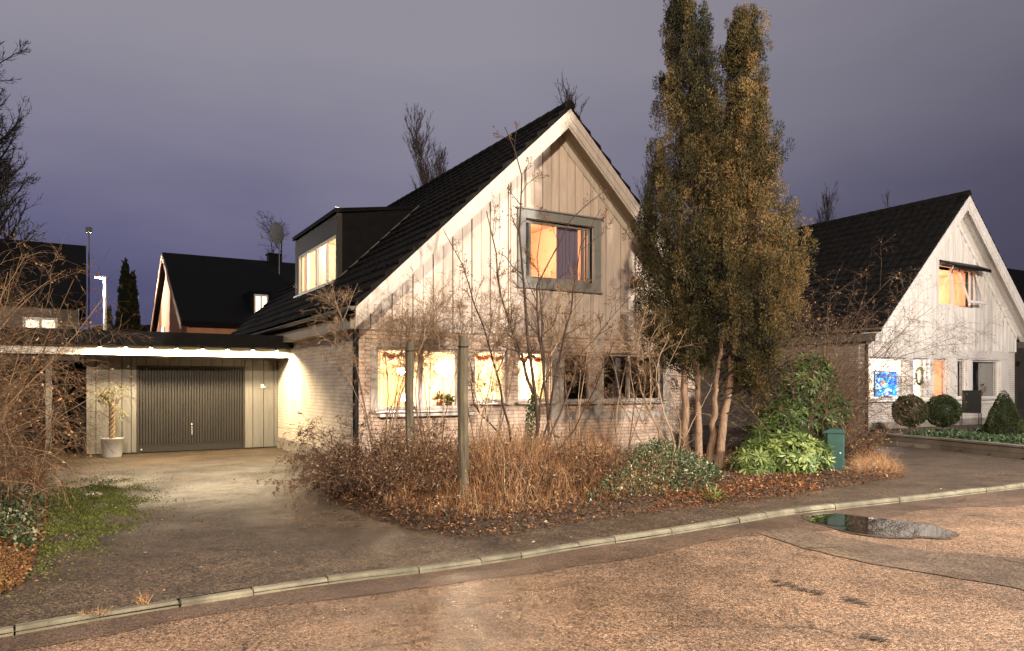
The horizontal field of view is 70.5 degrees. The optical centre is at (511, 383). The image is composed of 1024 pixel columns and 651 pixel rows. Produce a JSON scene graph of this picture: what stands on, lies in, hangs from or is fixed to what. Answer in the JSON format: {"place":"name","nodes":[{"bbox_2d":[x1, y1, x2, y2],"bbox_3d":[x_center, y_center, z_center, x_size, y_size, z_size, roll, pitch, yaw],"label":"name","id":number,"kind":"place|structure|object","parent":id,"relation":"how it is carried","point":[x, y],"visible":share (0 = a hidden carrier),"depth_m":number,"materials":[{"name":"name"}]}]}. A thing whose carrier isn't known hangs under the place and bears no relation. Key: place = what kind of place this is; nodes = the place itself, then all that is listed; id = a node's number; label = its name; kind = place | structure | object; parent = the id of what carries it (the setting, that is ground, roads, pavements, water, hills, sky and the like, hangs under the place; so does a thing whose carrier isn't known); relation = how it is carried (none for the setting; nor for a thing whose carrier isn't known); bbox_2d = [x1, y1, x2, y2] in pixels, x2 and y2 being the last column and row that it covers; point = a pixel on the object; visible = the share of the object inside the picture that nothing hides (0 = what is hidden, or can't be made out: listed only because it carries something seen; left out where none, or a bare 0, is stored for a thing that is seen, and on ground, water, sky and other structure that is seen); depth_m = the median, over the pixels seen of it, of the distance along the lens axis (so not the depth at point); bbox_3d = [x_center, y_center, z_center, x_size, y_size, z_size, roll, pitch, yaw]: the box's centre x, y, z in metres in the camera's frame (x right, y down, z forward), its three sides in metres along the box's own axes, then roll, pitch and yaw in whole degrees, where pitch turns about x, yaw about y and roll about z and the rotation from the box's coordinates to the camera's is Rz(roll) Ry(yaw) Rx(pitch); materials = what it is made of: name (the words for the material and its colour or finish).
{"place":"outdoors","nodes":[
{"label":"outdoors","id":0,"kind":"place"},
{"bbox_2d":[0,457,47,590],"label":"garden soil","id":1,"kind":"structure","parent":0,"point":[41,537],"depth_m":8.58,"materials":[{"name":"brown soil"}]},
{"bbox_2d":[0,546,35,595],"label":"rusty groundcover","id":2,"kind":"object","parent":1,"relation":"on","point":[14,568],"visible":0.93,"depth_m":6.39,"materials":[{"name":"brown plant"}]},
{"bbox_2d":[0,477,47,553],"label":"ivy","id":3,"kind":"object","parent":1,"relation":"on","point":[10,510],"visible":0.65,"depth_m":8.15,"materials":[{"name":"green plant"}]},
{"bbox_2d":[0,464,50,591],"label":"fallen leaves","id":4,"kind":"object","parent":1,"relation":"on","point":[35,547],"visible":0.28,"depth_m":7.82,"materials":[{"name":"orange plant"}]},
{"bbox_2d":[0,236,111,539],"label":"bramble","id":5,"kind":"object","parent":1,"relation":"on","point":[20,418],"visible":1,"depth_m":7.74,"materials":[{"name":"plant"}]},
{"bbox_2d":[0,339,138,525],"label":"bramble","id":6,"kind":"object","parent":1,"relation":"on","point":[27,462],"visible":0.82,"depth_m":8.84,"materials":[{"name":"plant"}]},
{"bbox_2d":[0,225,149,465],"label":"bramble","id":7,"kind":"object","parent":1,"relation":"on","point":[1,375],"visible":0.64,"depth_m":10.64,"materials":[{"name":"plant"}]},
{"bbox_2d":[44,250,115,467],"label":"climbing rose","id":8,"kind":"object","parent":1,"relation":"on","point":[78,347],"visible":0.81,"depth_m":14.22,"materials":[{"name":"brown plant"}]},
{"bbox_2d":[0,229,168,483],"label":"bramble","id":9,"kind":"object","parent":1,"relation":"on","point":[24,328],"visible":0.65,"depth_m":11.34,"materials":[{"name":"plant"}]},
{"bbox_2d":[79,325,154,360],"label":"house","id":10,"kind":"structure","parent":0,"point":[146,327],"depth_m":63.46,"materials":[{"name":"brick"}]},
{"bbox_2d":[13,563,435,634],"bbox_3d":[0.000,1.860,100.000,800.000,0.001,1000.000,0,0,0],"label":"ground","id":11,"kind":"structure","parent":0,"point":[212,593],"depth_m":6.41,"materials":[{"name":"brown soil"}]},
{"bbox_2d":[0,38,40,239],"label":"bare tree","id":12,"kind":"object","parent":11,"relation":"on","point":[2,135],"visible":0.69,"depth_m":27.79,"materials":[{"name":"brown plant"}]},
{"bbox_2d":[0,72,50,240],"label":"bare tree","id":13,"kind":"object","parent":11,"relation":"on","point":[15,127],"visible":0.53,"depth_m":32.55,"materials":[{"name":"brown plant"}]},
{"bbox_2d":[0,239,86,360],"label":"house","id":14,"kind":"structure","parent":11,"relation":"on","point":[74,254],"depth_m":25.74,"materials":[{"name":"brick"}]},
{"bbox_2d":[23,317,57,327],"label":"window","id":15,"kind":"structure","parent":14,"relation":"in","point":[47,321],"depth_m":24.67,"materials":[{"name":"white glass"}]},
{"bbox_2d":[86,227,91,356],"bbox_3d":[-17.517,-2.302,30.000,0.180,8.324,0.180,0,0,0],"label":"signal mast","id":16,"kind":"object","parent":11,"relation":"on","point":[88,230],"visible":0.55,"depth_m":29.97,"materials":[{"name":"metal"}]},
{"bbox_2d":[94,275,106,329],"bbox_3d":[-20.333,-1.732,35.876,0.296,7.185,0.619,0,0,40],"label":"street lamp","id":17,"kind":"object","parent":11,"relation":"on","point":[104,300],"visible":0.32,"depth_m":35.94,"materials":[{"name":"white metal"}]},
{"bbox_2d":[114,257,135,330],"bbox_3d":[-18.134,-1.942,33.995,1.552,8.005,1.515,0,0,0],"label":"conifer","id":18,"kind":"object","parent":11,"relation":"on","point":[125,294],"visible":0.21,"depth_m":33.82,"materials":[{"name":"green plant"}]},
{"bbox_2d":[131,270,141,330],"bbox_3d":[-18.107,-1.696,34.612,1.370,7.511,1.359,0,0,31],"label":"conifer","id":19,"kind":"object","parent":11,"relation":"on","point":[137,317],"visible":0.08,"depth_m":34.54,"materials":[{"name":"green plant"}]},
{"bbox_2d":[150,252,294,358],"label":"house","id":20,"kind":"structure","parent":11,"relation":"on","point":[207,294],"depth_m":32.64,"materials":[{"name":"tile"}]},
{"bbox_2d":[254,294,267,312],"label":"window","id":21,"kind":"structure","parent":20,"relation":"in","point":[260,300],"depth_m":30.36,"materials":[{"name":"white glass"}]},
{"bbox_2d":[260,222,283,273],"bbox_3d":[-11.671,-6.397,35.401,1.208,3.040,0.529,0,0,-33],"label":"satellite dish","id":22,"kind":"object","parent":20,"relation":"attached to","point":[276,232],"visible":0.93,"depth_m":35.42,"materials":[{"name":"metal"}]},
{"bbox_2d":[256,210,289,261],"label":"bare tree","id":23,"kind":"object","parent":11,"relation":"on","point":[275,247],"visible":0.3,"depth_m":46.15,"materials":[{"name":"brown plant"}]},
{"bbox_2d":[402,102,439,188],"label":"bare tree","id":24,"kind":"object","parent":11,"relation":"on","point":[422,173],"visible":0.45,"depth_m":44.80,"materials":[{"name":"brown plant"}]},
{"bbox_2d":[427,141,448,178],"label":"bare tree","id":25,"kind":"object","parent":11,"relation":"on","point":[440,171],"visible":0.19,"depth_m":46.96,"materials":[{"name":"brown plant"}]},
{"bbox_2d":[231,100,718,466],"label":"house","id":26,"kind":"structure","parent":11,"relation":"on","point":[372,253],"depth_m":15.92,"materials":[{"name":"wood"}]},
{"bbox_2d":[298,234,335,294],"bbox_3d":[-5.081,-3.051,19.128,0.190,1.175,3.609,0,0,-31],"label":"window","id":27,"kind":"structure","parent":26,"relation":"in","point":[325,254],"depth_m":19.11,"materials":[{"name":"white glass"}]},
{"bbox_2d":[384,363,404,406],"bbox_3d":[-3.175,0.450,17.838,1.500,1.900,0.500,0,0,-31],"label":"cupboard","id":28,"kind":"object","parent":26,"relation":"on","point":[392,385],"visible":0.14,"depth_m":17.72,"materials":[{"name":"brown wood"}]},
{"bbox_2d":[374,347,457,412],"bbox_3d":[-1.845,-0.074,14.294,1.885,1.270,0.385,0,0,-31],"label":"window","id":29,"kind":"structure","parent":26,"relation":"in","point":[380,384],"depth_m":14.34,"materials":[{"name":"white glass"}]},
{"bbox_2d":[432,391,446,405],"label":"pot plant","id":30,"kind":"object","parent":26,"relation":"on","point":[437,397],"visible":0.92,"depth_m":14.66,"materials":[{"name":"plant"}]},
{"bbox_2d":[436,353,450,375],"bbox_3d":[-1.482,-0.530,15.702,0.340,0.739,0.340,0,0,0],"label":"pendant lamp","id":31,"kind":"object","parent":26,"relation":"hanging from","point":[446,364],"visible":0.62,"depth_m":15.59,"materials":[{"name":"white"}]},
{"bbox_2d":[472,350,512,404],"bbox_3d":[-0.461,-0.134,15.114,0.910,1.150,0.388,0,0,-31],"label":"window","id":32,"kind":"structure","parent":26,"relation":"in","point":[476,363],"depth_m":15.28,"materials":[{"name":"white wood"}]},
{"bbox_2d":[516,351,554,403],"bbox_3d":[0.442,-0.134,15.650,0.931,1.150,0.390,0,0,-31],"label":"window","id":33,"kind":"structure","parent":26,"relation":"in","point":[538,367],"depth_m":15.85,"materials":[{"name":"white wood"}]},
{"bbox_2d":[526,220,589,282],"bbox_3d":[0.947,-2.881,16.029,1.783,1.286,0.192,0,0,-31],"label":"window","id":34,"kind":"structure","parent":26,"relation":"in","point":[567,250],"depth_m":16.26,"materials":[{"name":"grey glass"}]},
{"bbox_2d":[562,352,597,403],"bbox_3d":[1.467,-0.114,16.186,0.933,1.150,0.270,0,0,-31],"label":"window","id":35,"kind":"structure","parent":26,"relation":"in","point":[570,401],"depth_m":16.42,"materials":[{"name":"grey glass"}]},
{"bbox_2d":[602,354,666,403],"bbox_3d":[2.806,-0.124,17.048,1.913,1.170,0.389,0,0,-31],"label":"window","id":36,"kind":"structure","parent":26,"relation":"in","point":[618,355],"depth_m":17.03,"materials":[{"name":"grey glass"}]},
{"bbox_2d":[0,483,1023,637],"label":"kerb","id":37,"kind":"structure","parent":11,"relation":"on","point":[342,578],"depth_m":6.86,"materials":[{"name":"concrete"}]},
{"bbox_2d":[555,71,589,121],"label":"bare tree","id":38,"kind":"object","parent":11,"relation":"on","point":[569,94],"visible":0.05,"depth_m":44.75,"materials":[{"name":"plant"}]},
{"bbox_2d":[635,139,667,211],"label":"bare tree","id":39,"kind":"object","parent":11,"relation":"on","point":[649,170],"visible":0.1,"depth_m":44.62,"materials":[{"name":"brown plant"}]},
{"bbox_2d":[815,181,837,222],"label":"bare tree","id":40,"kind":"object","parent":11,"relation":"on","point":[826,212],"visible":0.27,"depth_m":58.60,"materials":[{"name":"brown plant"}]},
{"bbox_2d":[845,448,913,476],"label":"dry grass","id":41,"kind":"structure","parent":11,"relation":"on","point":[873,459],"depth_m":13.40,"materials":[{"name":"plant"}]},
{"bbox_2d":[1007,268,1023,418],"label":"house","id":42,"kind":"structure","parent":11,"relation":"on","point":[1017,276],"depth_m":34.21,"materials":[{"name":"brick"}]},
{"bbox_2d":[0,419,1023,626],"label":"driveway","id":43,"kind":"structure","parent":0,"point":[316,544],"depth_m":8.43,"materials":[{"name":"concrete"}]},
{"bbox_2d":[1,470,192,627],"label":"moss","id":44,"kind":"object","parent":43,"relation":"on","point":[81,505],"visible":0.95,"depth_m":9.34,"materials":[{"name":"green plant"}]},
{"bbox_2d":[95,384,128,457],"bbox_3d":[-9.177,0.859,16.672,0.680,1.683,1.076,0,0,-25],"label":"olive tree","id":45,"kind":"object","parent":43,"relation":"on","point":[114,444],"visible":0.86,"depth_m":16.56,"materials":[{"name":"green plant"}]},
{"bbox_2d":[0,327,292,457],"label":"garage","id":46,"kind":"structure","parent":43,"relation":"on","point":[191,398],"depth_m":17.93,"materials":[{"name":"wood"}]},
{"bbox_2d":[139,367,241,452],"bbox_3d":[-8.036,0.646,18.217,2.389,2.068,0.137,0,0,-31],"label":"garage door","id":47,"kind":"structure","parent":46,"relation":"in","point":[185,409],"depth_m":18.18,"materials":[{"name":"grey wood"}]},
{"bbox_2d":[22,456,1011,590],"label":"scattered leaves","id":48,"kind":"object","parent":43,"relation":"on","point":[292,518],"visible":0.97,"depth_m":8.57,"materials":[{"name":"plant"}]},
{"bbox_2d":[869,432,1023,458],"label":"garden wall","id":49,"kind":"structure","parent":43,"relation":"on","point":[1008,450],"depth_m":17.99,"materials":[{"name":"stone"}]},
{"bbox_2d":[0,0,1023,329],"label":"sky","id":50,"kind":"structure","parent":0,"point":[155,127],"materials":[{"name":"purple"}]},
{"bbox_2d":[11,505,1023,650],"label":"road","id":51,"kind":"structure","parent":0,"point":[729,594],"depth_m":5.54,"materials":[{"name":"asphalt"}]},
{"bbox_2d":[0,488,1023,650],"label":"road gutter strip","id":52,"kind":"object","parent":51,"relation":"on","point":[582,556],"visible":1,"depth_m":6.74,"materials":[{"name":"concrete"}]},
{"bbox_2d":[806,513,953,536],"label":"puddle","id":53,"kind":"object","parent":51,"relation":"on","point":[871,526],"visible":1,"depth_m":8.77,"materials":[{"name":"black liquid"}]},
{"bbox_2d":[802,511,960,538],"bbox_3d":[4.386,1.734,8.822,1.821,0.001,1.295,0,0,43],"label":"road damp fringe","id":54,"kind":"object","parent":51,"relation":"on","point":[948,537],"visible":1,"depth_m":8.43,"materials":[{"name":"concrete"}]},
{"bbox_2d":[757,526,1023,589],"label":"road repair strip","id":55,"kind":"object","parent":51,"relation":"on","point":[1007,571],"visible":1,"depth_m":7.19,"materials":[{"name":"asphalt"}]},
{"bbox_2d":[329,425,895,534],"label":"garden soil","id":56,"kind":"structure","parent":0,"point":[736,433],"depth_m":9.63,"materials":[{"name":"brown soil"}]},
{"bbox_2d":[256,389,438,489],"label":"drooping shrub","id":57,"kind":"object","parent":56,"relation":"on","point":[324,436],"visible":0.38,"depth_m":12.54,"materials":[{"name":"brown plant"}]},
{"bbox_2d":[269,418,451,511],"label":"drooping shrub","id":58,"kind":"object","parent":56,"relation":"on","point":[363,473],"visible":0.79,"depth_m":10.09,"materials":[{"name":"brown plant"}]},
{"bbox_2d":[297,258,469,464],"bbox_3d":[-2.276,-0.261,13.220,3.164,4.033,3.591,0,0,0],"label":"bare shrub","id":59,"kind":"object","parent":56,"relation":"on","point":[432,315],"visible":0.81,"depth_m":12.58,"materials":[{"name":"brown plant"}]},
{"bbox_2d":[311,412,457,488],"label":"drooping shrub","id":60,"kind":"object","parent":56,"relation":"on","point":[417,446],"visible":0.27,"depth_m":11.71,"materials":[{"name":"brown plant"}]},
{"bbox_2d":[405,342,413,460],"bbox_3d":[-1.701,0.657,12.041,0.159,2.686,0.160,0,0,0],"label":"wooden post","id":61,"kind":"object","parent":56,"relation":"on","point":[409,386],"visible":0.76,"depth_m":11.98,"materials":[{"name":"grey wood"}]},
{"bbox_2d":[339,427,486,499],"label":"drooping shrub","id":62,"kind":"object","parent":56,"relation":"on","point":[427,481],"visible":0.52,"depth_m":10.22,"materials":[{"name":"brown plant"}]},
{"bbox_2d":[370,411,500,473],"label":"drooping shrub","id":63,"kind":"object","parent":56,"relation":"on","point":[380,442],"visible":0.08,"depth_m":12.06,"materials":[{"name":"brown plant"}]},
{"bbox_2d":[366,280,525,448],"bbox_3d":[-1.196,-0.064,13.268,2.954,3.640,2.551,0,0,0],"label":"bare shrub","id":64,"kind":"object","parent":56,"relation":"on","point":[430,350],"visible":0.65,"depth_m":13.12,"materials":[{"name":"brown plant"}]},
{"bbox_2d":[457,335,468,504],"bbox_3d":[-0.636,0.689,9.441,0.154,2.622,0.155,0,0,0],"label":"wooden post","id":65,"kind":"object","parent":56,"relation":"on","point":[462,407],"visible":0.89,"depth_m":9.38,"materials":[{"name":"grey wood"}]},
{"bbox_2d":[414,252,549,453],"bbox_3d":[-0.317,-0.244,12.680,2.442,3.998,2.395,0,0,-29],"label":"bare shrub","id":66,"kind":"object","parent":56,"relation":"on","point":[498,324],"visible":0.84,"depth_m":12.73,"materials":[{"name":"brown plant"}]},
{"bbox_2d":[422,442,556,494],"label":"drooping shrub","id":67,"kind":"object","parent":56,"relation":"on","point":[439,457],"visible":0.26,"depth_m":10.40,"materials":[{"name":"brown plant"}]},
{"bbox_2d":[338,416,674,523],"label":"withered leaves","id":68,"kind":"object","parent":56,"relation":"on","point":[553,461],"visible":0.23,"depth_m":10.12,"materials":[{"name":"brown plant"}]},
{"bbox_2d":[342,407,677,522],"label":"dry stems","id":69,"kind":"object","parent":56,"relation":"on","point":[505,452],"visible":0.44,"depth_m":10.32,"materials":[{"name":"plant"}]},
{"bbox_2d":[469,433,604,496],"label":"drooping shrub","id":70,"kind":"object","parent":56,"relation":"on","point":[547,460],"visible":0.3,"depth_m":10.24,"materials":[{"name":"brown plant"}]},
{"bbox_2d":[433,121,648,461],"bbox_3d":[0.514,-1.450,12.758,3.934,6.321,1.900,0,0,0],"label":"bare tree","id":71,"kind":"object","parent":56,"relation":"on","point":[529,355],"visible":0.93,"depth_m":12.74,"materials":[{"name":"brown plant"}]},
{"bbox_2d":[524,394,541,451],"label":"ivy","id":72,"kind":"object","parent":71,"relation":"attached to","point":[531,408],"visible":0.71,"depth_m":12.64,"materials":[{"name":"green plant"}]},
{"bbox_2d":[501,261,617,456],"bbox_3d":[0.966,-0.186,13.677,1.943,3.882,3.048,0,0,32],"label":"bare shrub","id":73,"kind":"object","parent":56,"relation":"on","point":[573,318],"visible":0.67,"depth_m":13.68,"materials":[{"name":"brown plant"}]},
{"bbox_2d":[538,441,673,493],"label":"drooping shrub","id":74,"kind":"object","parent":56,"relation":"on","point":[627,452],"visible":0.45,"depth_m":11.12,"materials":[{"name":"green plant"}]},
{"bbox_2d":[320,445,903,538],"bbox_3d":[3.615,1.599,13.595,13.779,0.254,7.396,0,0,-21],"label":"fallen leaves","id":75,"kind":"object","parent":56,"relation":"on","point":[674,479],"visible":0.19,"depth_m":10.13,"materials":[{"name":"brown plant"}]},
{"bbox_2d":[558,303,681,450],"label":"bare shrub","id":76,"kind":"object","parent":56,"relation":"on","point":[636,356],"visible":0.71,"depth_m":14.11,"materials":[{"name":"brown plant"}]},
{"bbox_2d":[585,433,725,502],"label":"ivy","id":77,"kind":"object","parent":56,"relation":"on","point":[692,459],"visible":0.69,"depth_m":11.20,"materials":[{"name":"green plant"}]},
{"bbox_2d":[601,307,728,471],"bbox_3d":[2.649,0.164,12.669,2.266,3.174,1.214,0,0,20],"label":"bare shrub","id":78,"kind":"object","parent":56,"relation":"on","point":[660,435],"visible":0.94,"depth_m":12.67,"materials":[{"name":"brown plant"}]},
{"bbox_2d":[622,0,746,470],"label":"thuja tree","id":79,"kind":"object","parent":56,"relation":"on","point":[700,121],"visible":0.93,"depth_m":13.55,"materials":[{"name":"green plant"}]},
{"bbox_2d":[695,483,731,501],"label":"green plant","id":80,"kind":"object","parent":56,"relation":"on","point":[715,493],"visible":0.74,"depth_m":10.32,"materials":[{"name":"green plant"}]},
{"bbox_2d":[651,473,820,513],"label":"orange leaves","id":81,"kind":"object","parent":56,"relation":"on","point":[761,486],"visible":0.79,"depth_m":10.70,"materials":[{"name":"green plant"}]},
{"bbox_2d":[685,2,819,467],"bbox_3d":[4.445,-2.713,13.637,2.482,9.111,2.130,0,0,19],"label":"thuja tree","id":82,"kind":"object","parent":56,"relation":"on","point":[749,151],"visible":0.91,"depth_m":13.30,"materials":[{"name":"green plant"}]},
{"bbox_2d":[727,427,836,474],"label":"rhododendron","id":83,"kind":"object","parent":56,"relation":"on","point":[793,453],"visible":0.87,"depth_m":12.55,"materials":[{"name":"green plant"}]},
{"bbox_2d":[740,350,852,449],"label":"rhododendron","id":84,"kind":"object","parent":56,"relation":"on","point":[801,407],"visible":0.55,"depth_m":15.14,"materials":[{"name":"green plant"}]},
{"bbox_2d":[587,238,1012,459],"bbox_3d":[5.201,-0.614,15.162,7.506,5.121,7.432,0,0,0],"label":"bramble","id":85,"kind":"object","parent":56,"relation":"on","point":[823,388],"visible":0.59,"depth_m":14.74,"materials":[{"name":"brown plant"}]},
{"bbox_2d":[700,296,921,439],"bbox_3d":[6.936,0.005,17.388,6.582,4.354,5.158,0,0,-36],"label":"bramble","id":86,"kind":"object","parent":56,"relation":"on","point":[844,365],"visible":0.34,"depth_m":16.61,"materials":[{"name":"brown plant"}]},
{"bbox_2d":[708,346,926,441],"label":"bramble","id":87,"kind":"object","parent":56,"relation":"on","point":[840,391],"visible":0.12,"depth_m":19.78,"materials":[{"name":"brown plant"}]},
{"bbox_2d":[825,428,845,470],"bbox_3d":[5.884,1.272,13.191,0.350,0.895,0.320,0,0,24],"label":"utility cabinet","id":88,"kind":"object","parent":56,"relation":"on","point":[835,437],"visible":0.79,"depth_m":13.04,"materials":[{"name":"teal paint"}]},
{"bbox_2d":[701,245,1002,437],"bbox_3d":[8.234,-0.839,18.395,6.963,5.247,7.178,0,0,43],"label":"bramble","id":89,"kind":"object","parent":56,"relation":"on","point":[882,388],"visible":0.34,"depth_m":17.68,"materials":[{"name":"brown plant"}]},
{"bbox_2d":[820,417,904,461],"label":"bramble","id":90,"kind":"object","parent":56,"relation":"on","point":[848,447],"visible":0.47,"depth_m":14.88,"materials":[{"name":"brown plant"}]},
{"bbox_2d":[700,190,1023,434],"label":"house","id":91,"kind":"structure","parent":0,"point":[943,239],"depth_m":24.72,"materials":[{"name":"white wood"}]},
{"bbox_2d":[873,371,896,397],"bbox_3d":[12.339,0.289,24.111,1.324,1.370,0.500,0,0,-31],"label":"television","id":92,"kind":"object","parent":91,"relation":"in","point":[889,384],"visible":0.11,"depth_m":23.96,"materials":[{"name":"blue glass"}]},
{"bbox_2d":[868,357,904,401],"bbox_3d":[11.844,-0.135,22.914,2.165,1.413,0.381,0,0,-31],"label":"window","id":93,"kind":"structure","parent":91,"relation":"in","point":[900,359],"depth_m":23.43,"materials":[{"name":"white glass"}]},
{"bbox_2d":[913,358,929,400],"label":"window","id":94,"kind":"structure","parent":91,"relation":"in","point":[924,360],"depth_m":24.04,"materials":[{"name":"white glass"}]},
{"bbox_2d":[934,359,945,395],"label":"window","id":95,"kind":"structure","parent":91,"relation":"in","point":[937,379],"depth_m":24.65,"materials":[{"name":"orange glass"}]},
{"bbox_2d":[939,264,970,307],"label":"window","id":96,"kind":"structure","parent":91,"relation":"in","point":[956,291],"depth_m":25.18,"materials":[{"name":"orange glass"}]},
{"bbox_2d":[974,360,997,399],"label":"window","id":97,"kind":"structure","parent":91,"relation":"in","point":[985,372],"depth_m":26.25,"materials":[{"name":"clear glass"}]},
{"bbox_2d":[868,424,1023,459],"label":"terrace soil","id":98,"kind":"structure","parent":0,"point":[974,426],"depth_m":22.40,"materials":[{"name":"brown soil"}]},
{"bbox_2d":[891,394,928,434],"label":"ball shrub","id":99,"kind":"object","parent":98,"relation":"on","point":[910,404],"visible":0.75,"depth_m":19.47,"materials":[{"name":"green plant"}]},
{"bbox_2d":[926,393,963,431],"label":"ball shrub","id":100,"kind":"object","parent":98,"relation":"on","point":[942,416],"visible":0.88,"depth_m":19.45,"materials":[{"name":"green plant"}]},
{"bbox_2d":[903,428,1023,444],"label":"creeping juniper","id":101,"kind":"object","parent":98,"relation":"on","point":[973,434],"visible":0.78,"depth_m":18.40,"materials":[{"name":"green plant"}]},
{"bbox_2d":[960,390,981,426],"bbox_3d":[14.698,0.800,23.217,0.552,1.160,0.595,0,0,26],"label":"garden chair","id":102,"kind":"object","parent":98,"relation":"on","point":[972,398],"visible":0.84,"depth_m":23.00,"materials":[{"name":"black metal"}]},
{"bbox_2d":[979,390,1023,434],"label":"cone shrub","id":103,"kind":"object","parent":98,"relation":"on","point":[1003,416],"visible":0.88,"depth_m":18.70,"materials":[{"name":"green plant"}]},
{"bbox_2d":[1015,390,1023,410],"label":"garden chair","id":104,"kind":"object","parent":98,"relation":"on","point":[1020,400],"visible":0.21,"depth_m":25.24,"materials":[{"name":"black metal"}]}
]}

